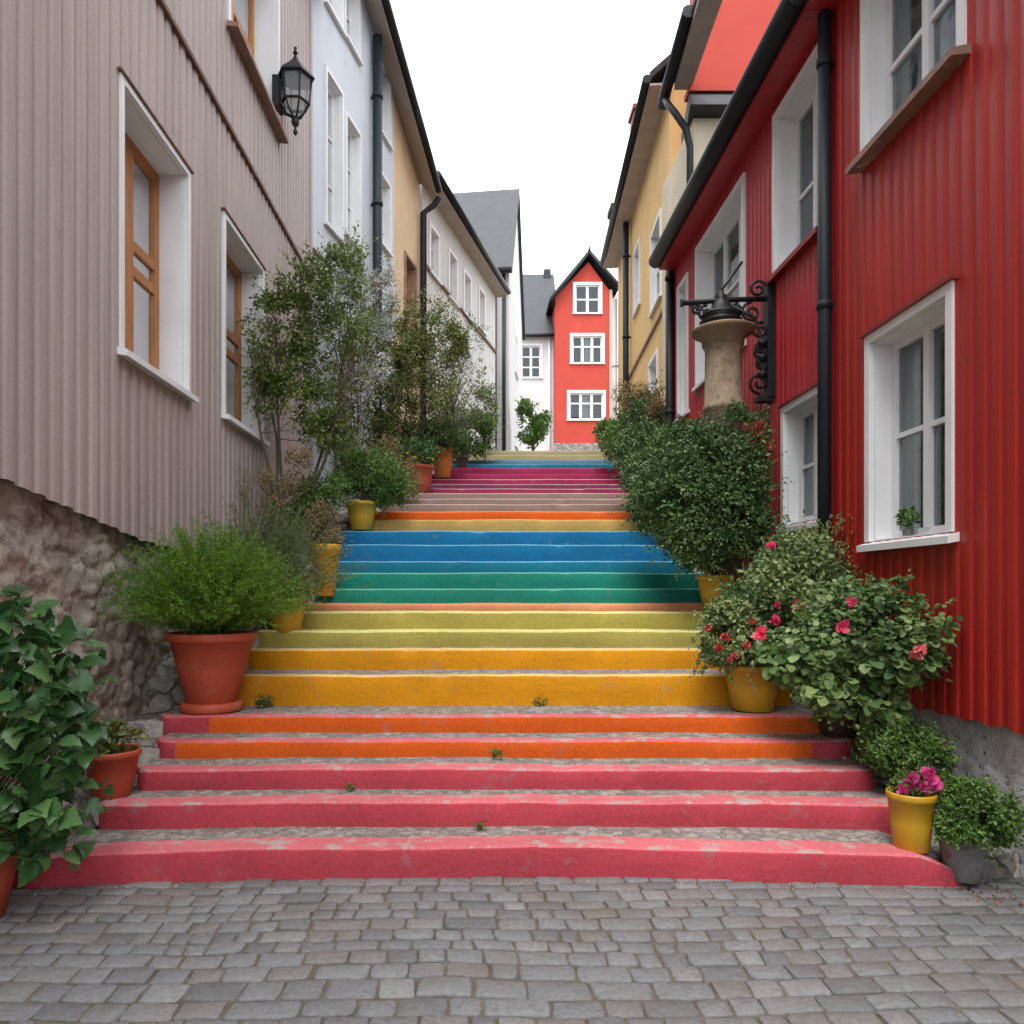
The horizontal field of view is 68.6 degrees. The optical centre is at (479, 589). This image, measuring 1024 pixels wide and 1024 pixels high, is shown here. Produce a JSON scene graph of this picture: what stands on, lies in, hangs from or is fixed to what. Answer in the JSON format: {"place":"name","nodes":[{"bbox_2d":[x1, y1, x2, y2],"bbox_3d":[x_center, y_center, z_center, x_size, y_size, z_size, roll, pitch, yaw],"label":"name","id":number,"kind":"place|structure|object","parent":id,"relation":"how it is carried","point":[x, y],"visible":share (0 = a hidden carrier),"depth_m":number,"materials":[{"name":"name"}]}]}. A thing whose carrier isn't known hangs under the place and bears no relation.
{"place":"outdoors","nodes":[
{"label":"outdoors","id":0,"kind":"place"},
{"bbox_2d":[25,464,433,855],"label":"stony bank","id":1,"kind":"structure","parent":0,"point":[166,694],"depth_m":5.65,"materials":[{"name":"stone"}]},
{"bbox_2d":[76,719,147,801],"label":"potted plant","id":2,"kind":"object","parent":1,"relation":"on","point":[118,764],"visible":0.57,"depth_m":4.34,"materials":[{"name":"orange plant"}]},
{"bbox_2d":[174,494,375,603],"bbox_3d":[-1.819,-0.313,6.491,1.649,1.039,1.749,0,0,30],"label":"rosemary bush","id":3,"kind":"object","parent":1,"relation":"on","point":[278,539],"visible":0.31,"depth_m":6.41,"materials":[{"name":"green plant"}]},
{"bbox_2d":[236,442,323,548],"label":"undergrowth shrub","id":4,"kind":"object","parent":1,"relation":"on","point":[287,485],"visible":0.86,"depth_m":7.60,"materials":[{"name":"green plant"}]},
{"bbox_2d":[257,468,360,542],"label":"leafy shrub","id":5,"kind":"object","parent":1,"relation":"on","point":[329,492],"visible":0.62,"depth_m":7.98,"materials":[{"name":"green plant"}]},
{"bbox_2d":[227,220,409,546],"bbox_3d":[-1.710,-2.203,8.039,1.898,3.498,1.068,0,0,0],"label":"tree","id":6,"kind":"object","parent":1,"relation":"on","point":[323,432],"visible":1,"depth_m":8.01,"materials":[{"name":"green plant"}]},
{"bbox_2d":[295,498,353,595],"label":"tall dry potted plant","id":7,"kind":"object","parent":1,"relation":"on","point":[318,512],"visible":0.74,"depth_m":7.21,"materials":[{"name":"green plant"}]},
{"bbox_2d":[366,430,425,503],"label":"dry shrub","id":8,"kind":"object","parent":1,"relation":"on","point":[384,443],"visible":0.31,"depth_m":10.05,"materials":[{"name":"green plant"}]},
{"bbox_2d":[372,427,445,492],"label":"red potted plant","id":9,"kind":"object","parent":1,"relation":"on","point":[426,459],"visible":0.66,"depth_m":11.03,"materials":[{"name":"green plant"}]},
{"bbox_2d":[350,283,478,463],"bbox_3d":[-1.100,-3.196,11.773,2.203,3.135,1.213,0,0,0],"label":"tall shrub","id":10,"kind":"object","parent":1,"relation":"on","point":[387,421],"visible":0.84,"depth_m":11.68,"materials":[{"name":"green plant"}]},
{"bbox_2d":[396,409,462,472],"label":"dark shrub","id":11,"kind":"object","parent":1,"relation":"on","point":[449,433],"visible":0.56,"depth_m":12.21,"materials":[{"name":"green plant"}]},
{"bbox_2d":[0,876,1023,1023],"bbox_3d":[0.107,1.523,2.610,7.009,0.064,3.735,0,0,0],"label":"paving","id":12,"kind":"structure","parent":0,"point":[208,995],"depth_m":3.10,"materials":[{"name":"stone"}]},
{"bbox_2d":[0,584,123,916],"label":"broad leaved plant","id":13,"kind":"object","parent":12,"relation":"on","point":[31,742],"visible":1,"depth_m":3.39,"materials":[{"name":"green plant"}]},
{"bbox_2d":[17,876,1023,906],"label":"gravel","id":14,"kind":"structure","parent":12,"relation":"on","point":[535,880],"depth_m":3.81,"materials":[{"name":"grey gravel"}]},
{"bbox_2d":[931,768,1023,883],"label":"clipped round plant","id":15,"kind":"object","parent":12,"relation":"on","point":[974,821],"visible":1,"depth_m":3.72,"materials":[{"name":"green plant"}]},
{"bbox_2d":[961,884,1022,913],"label":"fallen petals","id":16,"kind":"object","parent":12,"relation":"on","point":[995,898],"visible":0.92,"depth_m":3.63,"materials":[{"name":"red plant"}]},
{"bbox_2d":[390,0,688,298],"label":"sky","id":17,"kind":"structure","parent":0,"point":[536,98],"materials":[{"name":"white"}]},
{"bbox_2d":[609,453,1018,877],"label":"stony bank","id":18,"kind":"structure","parent":0,"point":[1007,862],"depth_m":3.94,"materials":[{"name":"stone"}]},
{"bbox_2d":[592,400,663,467],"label":"light green bush","id":19,"kind":"object","parent":18,"relation":"on","point":[607,429],"visible":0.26,"depth_m":12.72,"materials":[{"name":"green plant"}]},
{"bbox_2d":[609,369,665,447],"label":"reddish shrub","id":20,"kind":"object","parent":18,"relation":"on","point":[641,407],"visible":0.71,"depth_m":11.44,"materials":[{"name":"green plant"}]},
{"bbox_2d":[608,410,703,532],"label":"spreading bush","id":21,"kind":"object","parent":18,"relation":"on","point":[640,439],"visible":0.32,"depth_m":8.54,"materials":[{"name":"green plant"}]},
{"bbox_2d":[680,397,778,580],"bbox_3d":[2.233,-0.735,6.682,0.910,1.936,0.506,0,0,0],"label":"climbing shrub","id":22,"kind":"object","parent":18,"relation":"on","point":[733,416],"visible":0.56,"depth_m":6.59,"materials":[{"name":"green plant"}]},
{"bbox_2d":[769,509,865,649],"bbox_3d":[2.590,-0.015,5.685,1.160,1.234,0.862,0,0,27],"label":"tall leafy bush","id":23,"kind":"object","parent":18,"relation":"on","point":[831,533],"visible":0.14,"depth_m":5.61,"materials":[{"name":"green plant"}]},
{"bbox_2d":[843,710,972,801],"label":"green bush","id":24,"kind":"object","parent":18,"relation":"on","point":[910,749],"visible":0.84,"depth_m":4.33,"materials":[{"name":"green plant"}]},
{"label":"upper street","id":25,"kind":"structure","parent":0,"visible":0},
{"bbox_2d":[453,189,524,450],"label":"slate roofed house","id":26,"kind":"structure","parent":25,"relation":"on","point":[494,217],"depth_m":25.41,"materials":[{"name":"white paint"}]},
{"bbox_2d":[515,331,518,380],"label":"window","id":27,"kind":"structure","parent":26,"relation":"in","point":[516,372],"depth_m":26.71,"materials":[{"name":"white paint"}]},
{"bbox_2d":[515,405,518,450],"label":"window","id":28,"kind":"structure","parent":26,"relation":"in","point":[516,446],"depth_m":26.30,"materials":[{"name":"white paint"}]},
{"bbox_2d":[514,395,553,450],"bbox_3d":[1.709,-5.243,24.072,1.305,1.887,1.622,0,0,0],"label":"leafy young tree","id":29,"kind":"object","parent":25,"relation":"on","point":[538,426],"visible":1,"depth_m":23.77,"materials":[{"name":"green plant"}]},
{"bbox_2d":[522,269,554,450],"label":"white house","id":30,"kind":"structure","parent":25,"relation":"on","point":[538,362],"depth_m":41.00,"materials":[{"name":"paint"}]},
{"bbox_2d":[522,344,542,378],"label":"window","id":31,"kind":"structure","parent":30,"relation":"in","point":[532,354],"depth_m":41.08,"materials":[{"name":"white paint"}]},
{"bbox_2d":[546,247,617,450],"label":"coral gabled house","id":32,"kind":"structure","parent":25,"relation":"on","point":[583,295],"depth_m":40.00,"materials":[{"name":"paint"}]},
{"bbox_2d":[566,390,605,420],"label":"window","id":33,"kind":"structure","parent":32,"relation":"in","point":[582,405],"depth_m":40.08,"materials":[{"name":"white paint"}]},
{"bbox_2d":[569,333,604,363],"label":"window","id":34,"kind":"structure","parent":32,"relation":"in","point":[585,348],"depth_m":40.07,"materials":[{"name":"white paint"}]},
{"bbox_2d":[572,282,602,313],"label":"window","id":35,"kind":"structure","parent":32,"relation":"in","point":[587,296],"depth_m":40.07,"materials":[{"name":"white paint"}]},
{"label":"ground","id":36,"kind":"structure","parent":0,"visible":0},
{"bbox_2d":[0,0,312,820],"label":"corrugated house","id":37,"kind":"structure","parent":36,"relation":"on","point":[156,182],"depth_m":5.37,"materials":[{"name":"beige"}]},
{"bbox_2d":[117,72,198,402],"bbox_3d":[-2.805,-2.490,5.660,0.890,2.100,1.520,0,0,0],"label":"window","id":38,"kind":"structure","parent":37,"relation":"in","point":[155,195],"depth_m":6.05,"materials":[{"name":"white paint"}]},
{"bbox_2d":[221,210,269,446],"bbox_3d":[-2.805,-2.560,7.750,0.890,2.160,1.620,0,0,0],"label":"window","id":39,"kind":"structure","parent":37,"relation":"in","point":[236,266],"depth_m":8.15,"materials":[{"name":"white paint"}]},
{"bbox_2d":[226,0,288,143],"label":"window","id":40,"kind":"structure","parent":37,"relation":"in","point":[253,25],"depth_m":8.92,"materials":[{"name":"white paint"}]},
{"bbox_2d":[272,46,314,135],"bbox_3d":[-2.223,-6.000,9.020,0.475,1.080,0.407,0,0,0],"label":"wall lantern","id":41,"kind":"object","parent":37,"relation":"attached to","point":[294,73],"depth_m":8.96,"materials":[{"name":"black metal"}]},
{"bbox_2d":[313,0,418,489],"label":"pale blue house","id":42,"kind":"structure","parent":36,"relation":"on","point":[362,81],"depth_m":12.73,"materials":[{"name":"paint"}]},
{"bbox_2d":[324,64,345,245],"bbox_3d":[-2.597,-6.704,11.776,0.780,2.618,0.978,0,0,12],"label":"window","id":43,"kind":"structure","parent":42,"relation":"in","point":[333,95],"depth_m":11.95,"materials":[{"name":"white paint"}]},
{"bbox_2d":[324,0,346,37],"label":"window","id":44,"kind":"structure","parent":42,"relation":"in","point":[335,7],"depth_m":11.98,"materials":[{"name":"white paint"}]},
{"bbox_2d":[344,0,363,65],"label":"window","id":45,"kind":"structure","parent":42,"relation":"in","point":[352,8],"depth_m":12.70,"materials":[{"name":"white paint"}]},
{"bbox_2d":[344,109,364,252],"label":"window","id":46,"kind":"structure","parent":42,"relation":"in","point":[353,136],"depth_m":12.74,"materials":[{"name":"white paint"}]},
{"bbox_2d":[382,171,393,257],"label":"window","id":47,"kind":"structure","parent":42,"relation":"in","point":[386,186],"depth_m":14.24,"materials":[{"name":"white paint"}]},
{"bbox_2d":[394,99,441,464],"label":"narrow yellow house","id":48,"kind":"structure","parent":36,"relation":"on","point":[414,166],"depth_m":15.39,"materials":[{"name":"paint"}]},
{"bbox_2d":[404,251,416,329],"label":"window","id":49,"kind":"structure","parent":48,"relation":"in","point":[410,269],"depth_m":15.82,"materials":[{"name":"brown wood"}]},
{"bbox_2d":[420,171,510,450],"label":"long white house","id":50,"kind":"structure","parent":36,"relation":"on","point":[464,274],"depth_m":19.10,"materials":[{"name":"paint"}]},
{"bbox_2d":[429,221,442,284],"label":"window","id":51,"kind":"structure","parent":50,"relation":"in","point":[434,237],"depth_m":17.39,"materials":[{"name":"white paint"}]},
{"bbox_2d":[448,246,459,307],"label":"window","id":52,"kind":"structure","parent":50,"relation":"in","point":[452,259],"depth_m":18.74,"materials":[{"name":"white paint"}]},
{"bbox_2d":[463,267,472,321],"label":"window","id":53,"kind":"structure","parent":50,"relation":"in","point":[467,280],"depth_m":19.98,"materials":[{"name":"white paint"}]},
{"bbox_2d":[478,284,487,336],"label":"window","id":54,"kind":"structure","parent":50,"relation":"in","point":[481,294],"depth_m":21.34,"materials":[{"name":"white paint"}]},
{"bbox_2d":[440,383,504,462],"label":"round shrub","id":55,"kind":"object","parent":36,"relation":"on","point":[488,425],"visible":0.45,"depth_m":14.79,"materials":[{"name":"green plant"}]},
{"bbox_2d":[12,450,960,888],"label":"staircase","id":56,"kind":"structure","parent":36,"relation":"on","point":[456,638],"depth_m":4.88,"materials":[{"name":"multicoloured paint"}]},
{"bbox_2d":[94,516,325,714],"bbox_3d":[-1.928,0.172,5.399,1.651,1.384,1.666,0,0,0],"label":"feathery potted plant","id":57,"kind":"object","parent":56,"relation":"on","point":[214,599],"visible":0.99,"depth_m":5.19,"materials":[{"name":"green plant"}]},
{"bbox_2d":[255,694,274,707],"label":"weed","id":58,"kind":"object","parent":56,"relation":"on","point":[260,701],"visible":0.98,"depth_m":5.54,"materials":[{"name":"green plant"}]},
{"bbox_2d":[270,574,317,632],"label":"dry potted plant","id":59,"kind":"object","parent":56,"relation":"on","point":[294,623],"visible":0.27,"depth_m":6.34,"materials":[{"name":"green plant"}]},
{"bbox_2d":[345,782,355,791],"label":"weed","id":60,"kind":"object","parent":56,"relation":"on","point":[353,787],"visible":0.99,"depth_m":4.50,"materials":[{"name":"green plant"}]},
{"bbox_2d":[323,437,425,530],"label":"round potted bush","id":61,"kind":"object","parent":56,"relation":"on","point":[380,489],"visible":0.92,"depth_m":8.74,"materials":[{"name":"green plant"}]},
{"bbox_2d":[419,426,473,478],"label":"orange potted plant","id":62,"kind":"object","parent":56,"relation":"on","point":[443,466],"visible":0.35,"depth_m":12.77,"materials":[{"name":"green plant"}]},
{"bbox_2d":[425,310,500,447],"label":"wispy shrub","id":63,"kind":"object","parent":56,"relation":"on","point":[474,409],"visible":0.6,"depth_m":13.39,"materials":[{"name":"green plant"}]},
{"bbox_2d":[454,440,472,467],"bbox_3d":[-0.347,-2.595,14.405,0.385,0.590,0.370,0,0,42],"label":"purple flowered pot","id":64,"kind":"object","parent":56,"relation":"on","point":[462,462],"visible":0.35,"depth_m":14.32,"materials":[{"name":"brown ceramic"}]},
{"bbox_2d":[473,820,486,831],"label":"weed","id":65,"kind":"object","parent":56,"relation":"on","point":[480,826],"visible":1,"depth_m":4.20,"materials":[{"name":"green plant"}]},
{"bbox_2d":[490,748,503,757],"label":"weed","id":66,"kind":"object","parent":56,"relation":"on","point":[497,751],"visible":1,"depth_m":4.80,"materials":[{"name":"green plant"}]},
{"bbox_2d":[532,694,547,706],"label":"weed","id":67,"kind":"object","parent":56,"relation":"on","point":[539,703],"visible":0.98,"depth_m":5.60,"materials":[{"name":"green plant"}]},
{"bbox_2d":[607,408,794,608],"bbox_3d":[1.829,-0.724,6.694,1.832,1.798,1.324,0,0,43],"label":"dark round bush","id":68,"kind":"object","parent":56,"relation":"on","point":[658,503],"visible":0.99,"depth_m":6.45,"materials":[{"name":"green plant"}]},
{"bbox_2d":[684,515,848,712],"bbox_3d":[2.065,0.152,5.436,1.270,1.423,0.912,0,0,-45],"label":"rose shrub","id":69,"kind":"object","parent":56,"relation":"on","point":[751,615],"visible":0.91,"depth_m":5.30,"materials":[{"name":"green plant"}]},
{"bbox_2d":[735,559,964,742],"bbox_3d":[2.331,0.402,4.651,0.984,1.196,1.133,0,0,-22],"label":"round leaved shrub","id":70,"kind":"object","parent":56,"relation":"on","point":[842,668],"visible":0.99,"depth_m":4.53,"materials":[{"name":"green plant"}]},
{"bbox_2d":[885,766,944,853],"bbox_3d":[2.259,1.134,3.930,0.261,0.441,0.240,0,0,0],"label":"pink flowered pot","id":71,"kind":"object","parent":56,"relation":"on","point":[912,800],"visible":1,"depth_m":3.85,"materials":[{"name":"yellow ceramic"}]},
{"bbox_2d":[599,54,686,441],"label":"yellow house","id":72,"kind":"structure","parent":36,"relation":"on","point":[634,229],"depth_m":15.50,"materials":[{"name":"paint"}]},
{"bbox_2d":[632,236,640,319],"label":"window","id":73,"kind":"structure","parent":72,"relation":"in","point":[637,252],"depth_m":16.93,"materials":[{"name":"white paint"}]},
{"bbox_2d":[646,348,658,401],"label":"window","id":74,"kind":"structure","parent":72,"relation":"in","point":[653,363],"depth_m":14.83,"materials":[{"name":"white paint"}]},
{"bbox_2d":[648,208,661,318],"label":"window","id":75,"kind":"structure","parent":72,"relation":"in","point":[655,274],"depth_m":14.64,"materials":[{"name":"white paint"}]},
{"bbox_2d":[657,0,780,425],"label":"tall red house","id":76,"kind":"structure","parent":36,"relation":"on","point":[715,44],"depth_m":11.05,"materials":[{"name":"paint"}]},
{"bbox_2d":[691,319,755,597],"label":"stone pillar","id":77,"kind":"structure","parent":36,"relation":"on","point":[722,341],"depth_m":6.95,"materials":[{"name":"stone"}]},
{"bbox_2d":[648,0,835,627],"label":"crimson house","id":78,"kind":"structure","parent":36,"relation":"on","point":[749,193],"depth_m":6.97,"materials":[{"name":"red wood"}]},
{"bbox_2d":[674,267,699,422],"bbox_3d":[3.070,-3.225,10.190,0.700,2.050,0.820,0,0,0],"label":"window","id":79,"kind":"structure","parent":78,"relation":"in","point":[683,286],"depth_m":10.39,"materials":[{"name":"white paint"}]},
{"bbox_2d":[692,172,745,391],"bbox_3d":[3.115,-3.390,8.690,0.810,1.980,2.020,0,0,0],"label":"window","id":80,"kind":"structure","parent":78,"relation":"in","point":[724,246],"depth_m":8.93,"materials":[{"name":"white paint"}]},
{"bbox_2d":[680,261,775,403],"bbox_3d":[2.351,-2.446,7.100,0.898,1.337,0.400,0,0,0],"label":"iron bracket","id":81,"kind":"object","parent":78,"relation":"attached to","point":[722,307],"visible":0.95,"depth_m":7.07,"materials":[{"name":"black metal"}]},
{"bbox_2d":[765,45,816,285],"bbox_3d":[3.105,-3.610,6.540,0.830,1.740,1.280,0,0,0],"label":"window","id":82,"kind":"structure","parent":78,"relation":"in","point":[794,131],"depth_m":6.91,"materials":[{"name":"white paint"}]},
{"bbox_2d":[776,386,816,532],"bbox_3d":[3.090,-1.040,6.415,0.760,1.320,1.130,0,0,0],"label":"window","id":83,"kind":"structure","parent":78,"relation":"in","point":[798,427],"depth_m":6.71,"materials":[{"name":"white paint"}]},
{"bbox_2d":[788,0,1023,877],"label":"red house","id":84,"kind":"structure","parent":36,"relation":"on","point":[930,260],"depth_m":4.59,"materials":[{"name":"red wood"}]},
{"bbox_2d":[895,506,920,535],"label":"windowsill plant","id":85,"kind":"object","parent":84,"relation":"on","point":[905,515],"visible":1,"depth_m":4.97,"materials":[{"name":"green plant"}]},
{"bbox_2d":[856,280,959,551],"bbox_3d":[3.095,-0.990,4.855,0.790,1.700,1.270,0,0,0],"label":"window","id":86,"kind":"structure","parent":84,"relation":"in","point":[909,372],"depth_m":5.03,"materials":[{"name":"white paint"}]},
{"bbox_2d":[845,0,970,174],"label":"window","id":87,"kind":"structure","parent":84,"relation":"in","point":[916,45],"depth_m":5.10,"materials":[{"name":"white paint"}]}
]}

